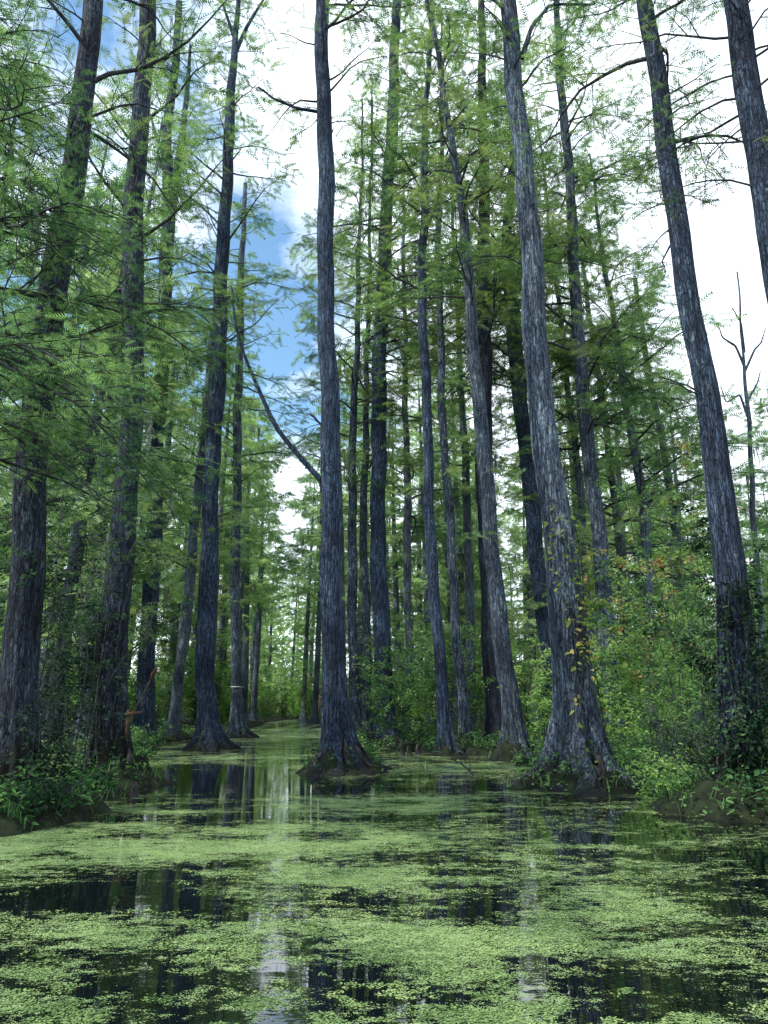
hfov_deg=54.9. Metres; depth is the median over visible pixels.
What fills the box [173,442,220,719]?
background cypress
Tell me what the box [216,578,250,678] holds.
background cypress
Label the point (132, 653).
background cypress
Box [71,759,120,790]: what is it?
marsh plant
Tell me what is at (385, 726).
shrub
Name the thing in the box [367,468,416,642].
background cypress
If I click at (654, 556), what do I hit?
shrub
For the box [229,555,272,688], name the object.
background cypress
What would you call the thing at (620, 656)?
understory bush
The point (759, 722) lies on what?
climbing vine
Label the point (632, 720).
understory bush
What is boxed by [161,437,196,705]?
background cypress
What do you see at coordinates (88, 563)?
cypress tree
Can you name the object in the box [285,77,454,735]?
cypress tree
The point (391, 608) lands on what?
background cypress
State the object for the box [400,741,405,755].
cypress knee
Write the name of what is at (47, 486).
background cypress
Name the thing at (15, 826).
ground
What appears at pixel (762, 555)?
background cypress
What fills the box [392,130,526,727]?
cypress tree
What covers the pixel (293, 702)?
understory bush
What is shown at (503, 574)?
background cypress
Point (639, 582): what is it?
background cypress
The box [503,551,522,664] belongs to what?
background cypress
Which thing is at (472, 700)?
shrub
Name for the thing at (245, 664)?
background cypress
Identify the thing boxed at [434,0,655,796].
cypress tree
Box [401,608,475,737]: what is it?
understory bush
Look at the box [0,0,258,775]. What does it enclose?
cypress tree
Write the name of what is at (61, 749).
shrub
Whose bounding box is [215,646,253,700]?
understory bush
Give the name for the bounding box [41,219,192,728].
background cypress
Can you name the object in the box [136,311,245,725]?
background cypress
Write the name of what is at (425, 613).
background cypress
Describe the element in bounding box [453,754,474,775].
fallen branch
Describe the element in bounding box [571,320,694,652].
background cypress
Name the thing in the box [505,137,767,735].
cypress tree
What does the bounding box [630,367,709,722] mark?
background cypress
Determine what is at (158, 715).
understory bush
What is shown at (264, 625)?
background cypress
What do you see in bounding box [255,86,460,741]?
cypress tree
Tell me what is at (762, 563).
background cypress
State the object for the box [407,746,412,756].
cypress knee
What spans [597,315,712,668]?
background cypress
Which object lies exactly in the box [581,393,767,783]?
shrub
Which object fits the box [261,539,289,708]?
background cypress
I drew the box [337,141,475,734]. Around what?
cypress tree
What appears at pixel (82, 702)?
shrub
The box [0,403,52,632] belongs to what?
background cypress
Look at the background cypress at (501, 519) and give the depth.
57.36 m
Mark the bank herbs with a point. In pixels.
(684, 778)
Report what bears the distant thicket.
on the ground at (15, 826)
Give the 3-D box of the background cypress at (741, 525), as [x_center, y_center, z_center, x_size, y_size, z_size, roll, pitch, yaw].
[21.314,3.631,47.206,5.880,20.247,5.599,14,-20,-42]
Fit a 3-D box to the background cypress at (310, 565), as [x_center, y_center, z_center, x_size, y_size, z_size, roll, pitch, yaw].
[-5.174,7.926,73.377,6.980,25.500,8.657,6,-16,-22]
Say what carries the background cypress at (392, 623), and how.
on the ground at (15, 826)
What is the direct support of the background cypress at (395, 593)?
on the ground at (15, 826)
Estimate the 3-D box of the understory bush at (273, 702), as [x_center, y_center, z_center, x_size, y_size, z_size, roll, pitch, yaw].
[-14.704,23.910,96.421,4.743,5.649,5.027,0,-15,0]
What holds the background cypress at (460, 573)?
on the ground at (15, 826)
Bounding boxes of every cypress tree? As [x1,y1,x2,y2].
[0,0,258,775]
[0,0,267,539]
[0,0,268,787]
[0,41,238,750]
[0,110,233,740]
[0,120,196,639]
[92,0,228,744]
[124,0,317,750]
[137,278,278,740]
[167,182,313,738]
[200,0,438,776]
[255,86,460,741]
[281,0,492,740]
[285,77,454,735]
[312,0,508,755]
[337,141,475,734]
[340,6,519,739]
[354,0,586,761]
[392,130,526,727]
[394,0,618,742]
[404,31,646,728]
[417,80,636,480]
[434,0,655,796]
[444,0,683,738]
[475,0,767,783]
[490,110,688,713]
[497,190,705,729]
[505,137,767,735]
[552,0,767,303]
[608,272,767,727]
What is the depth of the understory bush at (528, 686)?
50.02 m
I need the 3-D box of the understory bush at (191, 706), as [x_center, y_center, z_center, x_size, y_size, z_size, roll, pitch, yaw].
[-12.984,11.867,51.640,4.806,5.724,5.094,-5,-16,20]
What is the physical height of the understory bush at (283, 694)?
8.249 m
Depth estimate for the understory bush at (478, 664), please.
65.97 m
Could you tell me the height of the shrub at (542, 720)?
3.700 m
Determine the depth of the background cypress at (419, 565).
71.52 m
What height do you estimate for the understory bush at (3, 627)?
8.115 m
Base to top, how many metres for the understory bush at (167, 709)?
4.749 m
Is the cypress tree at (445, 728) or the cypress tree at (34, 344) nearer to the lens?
the cypress tree at (34, 344)
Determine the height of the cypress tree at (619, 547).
29.352 m
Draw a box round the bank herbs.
[0,719,767,824]
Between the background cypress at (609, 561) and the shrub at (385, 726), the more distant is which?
the background cypress at (609, 561)
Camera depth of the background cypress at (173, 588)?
42.07 m
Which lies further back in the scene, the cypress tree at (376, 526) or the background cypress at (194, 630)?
the background cypress at (194, 630)
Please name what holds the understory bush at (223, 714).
on the ground at (15, 826)
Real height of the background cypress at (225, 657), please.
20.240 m
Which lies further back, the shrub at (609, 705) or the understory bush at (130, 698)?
the understory bush at (130, 698)
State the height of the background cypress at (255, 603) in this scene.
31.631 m
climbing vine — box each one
[80,541,138,765]
[543,492,620,762]
[700,569,767,791]
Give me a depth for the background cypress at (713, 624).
59.35 m
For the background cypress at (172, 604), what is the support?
on the ground at (15, 826)
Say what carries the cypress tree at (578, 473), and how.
on the ground at (15, 826)
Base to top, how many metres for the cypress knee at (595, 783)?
0.437 m
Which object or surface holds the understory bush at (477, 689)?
on the ground at (15, 826)
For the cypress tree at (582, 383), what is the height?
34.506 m
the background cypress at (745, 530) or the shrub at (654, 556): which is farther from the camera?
the background cypress at (745, 530)
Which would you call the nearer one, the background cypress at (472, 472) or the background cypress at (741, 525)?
the background cypress at (741, 525)
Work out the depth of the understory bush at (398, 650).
36.19 m
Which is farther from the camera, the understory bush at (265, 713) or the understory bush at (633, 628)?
the understory bush at (265, 713)
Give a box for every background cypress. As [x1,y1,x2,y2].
[0,23,83,673]
[0,180,185,722]
[0,240,23,601]
[0,276,88,653]
[0,380,20,560]
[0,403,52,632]
[1,392,90,655]
[2,348,106,639]
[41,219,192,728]
[66,288,201,680]
[112,299,203,608]
[130,375,228,720]
[131,399,190,687]
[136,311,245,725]
[155,466,200,689]
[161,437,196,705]
[167,351,295,679]
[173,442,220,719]
[174,455,253,659]
[177,395,268,708]
[215,564,252,694]
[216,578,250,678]
[218,401,285,633]
[218,430,278,666]
[218,487,268,651]
[219,423,290,721]
[219,436,310,720]
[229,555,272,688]
[248,482,297,716]
[249,535,284,715]
[249,544,281,676]
[254,574,280,680]
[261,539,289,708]
[264,441,357,723]
[271,462,319,720]
[274,556,312,689]
[275,342,397,653]
[283,564,314,685]
[289,514,318,716]
[297,471,358,614]
[310,522,346,716]
[312,385,413,721]
[318,386,404,718]
[344,467,401,609]
[357,404,423,722]
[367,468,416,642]
[369,518,400,655]
[385,372,477,724]
[387,407,449,683]
[389,570,414,711]
[394,310,507,723]
[411,368,515,668]
[411,459,480,718]
[435,448,478,613]
[438,418,520,696]
[440,449,502,670]
[443,458,508,716]
[476,354,561,723]
[495,414,572,717]
[497,525,522,629]
[498,474,545,678]
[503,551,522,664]
[512,298,626,570]
[566,395,634,612]
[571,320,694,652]
[578,439,641,602]
[586,479,641,652]
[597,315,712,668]
[617,496,670,651]
[622,421,711,719]
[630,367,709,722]
[650,505,699,654]
[671,514,715,700]
[682,420,767,657]
[733,463,767,644]
[738,508,767,628]
[741,382,767,655]
[744,482,767,619]
[747,519,767,625]
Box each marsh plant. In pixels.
[0,753,71,816]
[16,757,95,820]
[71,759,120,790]
[530,740,543,767]
[590,727,649,766]
[613,733,697,798]
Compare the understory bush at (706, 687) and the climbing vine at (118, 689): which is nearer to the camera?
the climbing vine at (118, 689)
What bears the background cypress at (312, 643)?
on the ground at (15, 826)
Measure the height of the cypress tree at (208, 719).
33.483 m
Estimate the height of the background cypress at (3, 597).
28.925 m
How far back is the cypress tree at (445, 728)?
24.32 m
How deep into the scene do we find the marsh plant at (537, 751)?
13.33 m
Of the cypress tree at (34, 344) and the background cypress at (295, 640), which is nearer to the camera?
the cypress tree at (34, 344)
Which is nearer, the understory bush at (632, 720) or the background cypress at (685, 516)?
the understory bush at (632, 720)
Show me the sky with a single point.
(723, 236)
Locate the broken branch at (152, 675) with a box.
[125,667,157,736]
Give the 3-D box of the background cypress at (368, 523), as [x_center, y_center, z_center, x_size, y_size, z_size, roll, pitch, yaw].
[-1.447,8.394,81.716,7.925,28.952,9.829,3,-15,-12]
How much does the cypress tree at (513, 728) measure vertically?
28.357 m
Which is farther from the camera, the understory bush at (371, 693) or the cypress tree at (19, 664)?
the understory bush at (371, 693)
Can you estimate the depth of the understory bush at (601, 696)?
32.58 m
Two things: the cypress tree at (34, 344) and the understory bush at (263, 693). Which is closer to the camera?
the cypress tree at (34, 344)
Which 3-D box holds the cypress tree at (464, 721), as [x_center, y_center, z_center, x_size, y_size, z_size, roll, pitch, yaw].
[1.818,-6.412,28.570,7.470,30.353,6.609,-10,-18,32]
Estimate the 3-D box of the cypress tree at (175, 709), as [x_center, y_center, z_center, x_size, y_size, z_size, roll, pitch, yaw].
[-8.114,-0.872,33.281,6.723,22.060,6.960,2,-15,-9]
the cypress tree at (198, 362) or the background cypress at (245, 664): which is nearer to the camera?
the cypress tree at (198, 362)
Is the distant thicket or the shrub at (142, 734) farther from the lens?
the distant thicket
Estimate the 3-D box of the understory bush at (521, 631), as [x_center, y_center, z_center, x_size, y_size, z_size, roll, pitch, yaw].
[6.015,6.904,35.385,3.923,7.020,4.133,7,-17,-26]
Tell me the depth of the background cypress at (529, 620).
48.42 m
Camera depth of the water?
5.23 m
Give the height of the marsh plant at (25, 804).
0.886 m
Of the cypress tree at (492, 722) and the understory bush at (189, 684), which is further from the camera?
the understory bush at (189, 684)
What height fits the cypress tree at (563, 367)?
33.353 m
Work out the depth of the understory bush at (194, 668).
65.85 m
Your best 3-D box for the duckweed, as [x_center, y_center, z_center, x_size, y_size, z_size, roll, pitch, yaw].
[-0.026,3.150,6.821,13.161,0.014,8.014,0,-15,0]
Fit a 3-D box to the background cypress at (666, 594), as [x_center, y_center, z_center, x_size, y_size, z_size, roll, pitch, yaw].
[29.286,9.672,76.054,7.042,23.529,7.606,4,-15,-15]
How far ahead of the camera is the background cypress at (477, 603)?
49.78 m
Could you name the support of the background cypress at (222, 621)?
on the ground at (15, 826)
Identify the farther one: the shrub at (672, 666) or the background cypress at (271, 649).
the background cypress at (271, 649)
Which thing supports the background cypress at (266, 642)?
on the ground at (15, 826)
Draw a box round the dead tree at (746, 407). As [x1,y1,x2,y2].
[714,271,767,726]
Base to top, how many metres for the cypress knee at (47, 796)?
0.477 m
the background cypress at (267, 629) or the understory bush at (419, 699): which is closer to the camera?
the understory bush at (419, 699)
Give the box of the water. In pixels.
[0,719,767,1023]
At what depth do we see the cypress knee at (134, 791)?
11.19 m
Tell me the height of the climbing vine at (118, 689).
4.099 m
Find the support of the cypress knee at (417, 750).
on the ground at (15, 826)
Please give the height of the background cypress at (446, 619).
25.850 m
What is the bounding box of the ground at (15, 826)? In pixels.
[0,715,767,836]
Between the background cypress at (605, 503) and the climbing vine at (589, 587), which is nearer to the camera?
the climbing vine at (589, 587)
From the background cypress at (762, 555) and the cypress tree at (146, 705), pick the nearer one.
the cypress tree at (146, 705)
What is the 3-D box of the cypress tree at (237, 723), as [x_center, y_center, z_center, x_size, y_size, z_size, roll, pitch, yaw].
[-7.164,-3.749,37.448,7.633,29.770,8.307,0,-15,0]
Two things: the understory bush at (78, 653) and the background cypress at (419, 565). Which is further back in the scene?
the background cypress at (419, 565)
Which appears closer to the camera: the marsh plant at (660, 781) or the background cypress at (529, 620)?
the marsh plant at (660, 781)
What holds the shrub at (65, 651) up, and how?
on the ground at (15, 826)
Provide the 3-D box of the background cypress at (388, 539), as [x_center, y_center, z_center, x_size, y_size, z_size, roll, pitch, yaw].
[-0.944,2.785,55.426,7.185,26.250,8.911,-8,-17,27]
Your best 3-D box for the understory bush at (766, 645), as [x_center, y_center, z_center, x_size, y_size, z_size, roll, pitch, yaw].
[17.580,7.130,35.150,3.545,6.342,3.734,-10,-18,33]
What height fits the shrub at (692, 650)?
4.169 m
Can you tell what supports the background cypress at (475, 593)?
on the ground at (15, 826)
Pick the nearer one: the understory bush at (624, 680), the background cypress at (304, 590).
the understory bush at (624, 680)
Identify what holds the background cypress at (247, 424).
on the ground at (15, 826)
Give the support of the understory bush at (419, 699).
on the ground at (15, 826)
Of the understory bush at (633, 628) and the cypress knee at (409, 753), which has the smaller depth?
the cypress knee at (409, 753)
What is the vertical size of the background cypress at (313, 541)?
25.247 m
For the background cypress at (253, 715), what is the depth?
72.62 m
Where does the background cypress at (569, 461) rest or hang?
on the ground at (15, 826)
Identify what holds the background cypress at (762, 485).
on the ground at (15, 826)
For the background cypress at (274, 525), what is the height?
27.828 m
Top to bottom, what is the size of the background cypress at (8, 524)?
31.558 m
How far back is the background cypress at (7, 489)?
50.17 m
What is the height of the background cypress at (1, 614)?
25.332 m
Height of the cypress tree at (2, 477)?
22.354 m
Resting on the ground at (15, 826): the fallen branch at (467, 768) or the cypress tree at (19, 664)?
the cypress tree at (19, 664)
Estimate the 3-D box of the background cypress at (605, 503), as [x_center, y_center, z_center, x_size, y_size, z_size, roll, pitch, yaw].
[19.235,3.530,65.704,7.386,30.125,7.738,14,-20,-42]
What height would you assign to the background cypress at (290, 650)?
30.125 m
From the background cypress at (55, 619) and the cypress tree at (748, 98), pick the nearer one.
the cypress tree at (748, 98)
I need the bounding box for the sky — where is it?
[0,0,767,685]
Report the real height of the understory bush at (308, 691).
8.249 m
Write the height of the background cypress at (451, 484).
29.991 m
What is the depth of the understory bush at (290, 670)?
102.67 m
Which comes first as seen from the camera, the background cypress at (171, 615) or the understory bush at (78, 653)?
the understory bush at (78, 653)
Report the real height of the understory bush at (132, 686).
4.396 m
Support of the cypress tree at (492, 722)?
on the ground at (15, 826)
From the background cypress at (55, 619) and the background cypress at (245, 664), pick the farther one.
the background cypress at (245, 664)
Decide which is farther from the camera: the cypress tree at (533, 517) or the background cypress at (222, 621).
the background cypress at (222, 621)
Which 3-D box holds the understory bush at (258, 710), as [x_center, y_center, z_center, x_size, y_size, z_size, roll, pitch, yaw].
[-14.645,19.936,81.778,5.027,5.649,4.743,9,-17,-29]
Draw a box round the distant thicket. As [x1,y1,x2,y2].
[63,563,714,715]
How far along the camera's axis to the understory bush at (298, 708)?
86.55 m
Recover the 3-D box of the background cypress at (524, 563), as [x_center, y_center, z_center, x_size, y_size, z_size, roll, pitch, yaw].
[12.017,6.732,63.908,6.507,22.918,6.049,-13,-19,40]
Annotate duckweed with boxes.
[0,801,767,1023]
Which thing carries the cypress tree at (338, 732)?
on the ground at (15, 826)
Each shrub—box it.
[0,447,177,738]
[0,471,195,777]
[0,671,99,786]
[129,718,174,758]
[351,630,429,750]
[352,715,394,759]
[354,622,452,740]
[425,615,538,735]
[480,624,595,746]
[543,417,741,755]
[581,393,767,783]
[586,590,684,750]
[592,500,767,724]
[593,563,715,760]
[618,675,739,784]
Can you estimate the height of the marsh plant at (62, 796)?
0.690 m
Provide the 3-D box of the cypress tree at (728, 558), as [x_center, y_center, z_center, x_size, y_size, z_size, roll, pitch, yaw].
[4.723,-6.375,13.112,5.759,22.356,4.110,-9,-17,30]
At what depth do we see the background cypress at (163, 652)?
56.82 m
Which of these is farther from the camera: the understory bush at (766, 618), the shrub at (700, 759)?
the understory bush at (766, 618)
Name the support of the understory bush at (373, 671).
on the ground at (15, 826)
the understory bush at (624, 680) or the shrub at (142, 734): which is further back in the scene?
the understory bush at (624, 680)
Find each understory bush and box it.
[0,602,80,655]
[55,644,136,720]
[58,578,142,724]
[74,670,137,728]
[128,656,166,722]
[155,657,194,718]
[155,661,172,726]
[166,634,229,718]
[169,644,229,722]
[182,661,228,719]
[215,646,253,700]
[216,677,243,723]
[248,669,272,715]
[248,670,277,716]
[249,664,287,715]
[256,681,279,721]
[259,674,285,716]
[268,657,302,717]
[274,653,302,716]
[284,671,319,716]
[284,679,308,716]
[294,647,321,718]
[346,633,393,716]
[346,656,374,717]
[358,594,433,722]
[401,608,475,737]
[414,656,435,720]
[432,642,483,719]
[449,639,526,721]
[507,602,541,727]
[516,659,544,718]
[596,627,644,718]
[596,641,644,725]
[597,592,713,731]
[597,619,625,715]
[614,618,674,695]
[618,654,644,727]
[685,631,716,721]
[700,593,767,688]
[711,607,767,722]
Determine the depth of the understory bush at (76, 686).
44.13 m
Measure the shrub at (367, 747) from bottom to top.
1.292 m
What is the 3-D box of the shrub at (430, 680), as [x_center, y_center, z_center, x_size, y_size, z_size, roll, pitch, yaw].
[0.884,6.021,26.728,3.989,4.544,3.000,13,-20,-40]
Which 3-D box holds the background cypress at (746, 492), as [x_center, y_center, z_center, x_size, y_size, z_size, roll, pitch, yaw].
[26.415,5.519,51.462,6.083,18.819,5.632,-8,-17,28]
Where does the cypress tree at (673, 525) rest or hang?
on the ground at (15, 826)
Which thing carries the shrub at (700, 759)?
on the ground at (15, 826)
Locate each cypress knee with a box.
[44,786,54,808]
[127,781,138,797]
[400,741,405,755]
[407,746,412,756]
[415,743,420,754]
[590,779,598,788]
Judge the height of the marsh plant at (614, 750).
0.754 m
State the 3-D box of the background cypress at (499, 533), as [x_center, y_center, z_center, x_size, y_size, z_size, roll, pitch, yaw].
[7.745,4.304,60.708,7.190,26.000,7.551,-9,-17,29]
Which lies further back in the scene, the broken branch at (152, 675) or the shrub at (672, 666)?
the shrub at (672, 666)
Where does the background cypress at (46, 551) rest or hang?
on the ground at (15, 826)
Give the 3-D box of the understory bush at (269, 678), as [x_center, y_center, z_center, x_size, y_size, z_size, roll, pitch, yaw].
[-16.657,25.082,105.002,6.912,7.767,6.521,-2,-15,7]
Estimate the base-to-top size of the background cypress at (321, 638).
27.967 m
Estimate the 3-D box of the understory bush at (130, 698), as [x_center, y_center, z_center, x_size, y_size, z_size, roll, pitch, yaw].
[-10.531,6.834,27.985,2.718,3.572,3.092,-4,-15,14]
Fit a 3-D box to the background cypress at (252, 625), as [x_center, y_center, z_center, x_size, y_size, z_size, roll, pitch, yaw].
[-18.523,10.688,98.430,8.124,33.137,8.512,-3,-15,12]
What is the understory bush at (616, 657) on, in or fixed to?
on the ground at (15, 826)
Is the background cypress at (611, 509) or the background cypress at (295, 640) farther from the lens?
the background cypress at (295, 640)
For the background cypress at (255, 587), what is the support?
on the ground at (15, 826)
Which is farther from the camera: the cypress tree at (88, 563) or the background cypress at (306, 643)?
the background cypress at (306, 643)
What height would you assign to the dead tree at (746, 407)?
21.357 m
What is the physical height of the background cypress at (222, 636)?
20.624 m
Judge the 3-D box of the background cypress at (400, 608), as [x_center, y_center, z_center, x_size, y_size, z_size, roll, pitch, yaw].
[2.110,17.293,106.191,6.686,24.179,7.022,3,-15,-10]

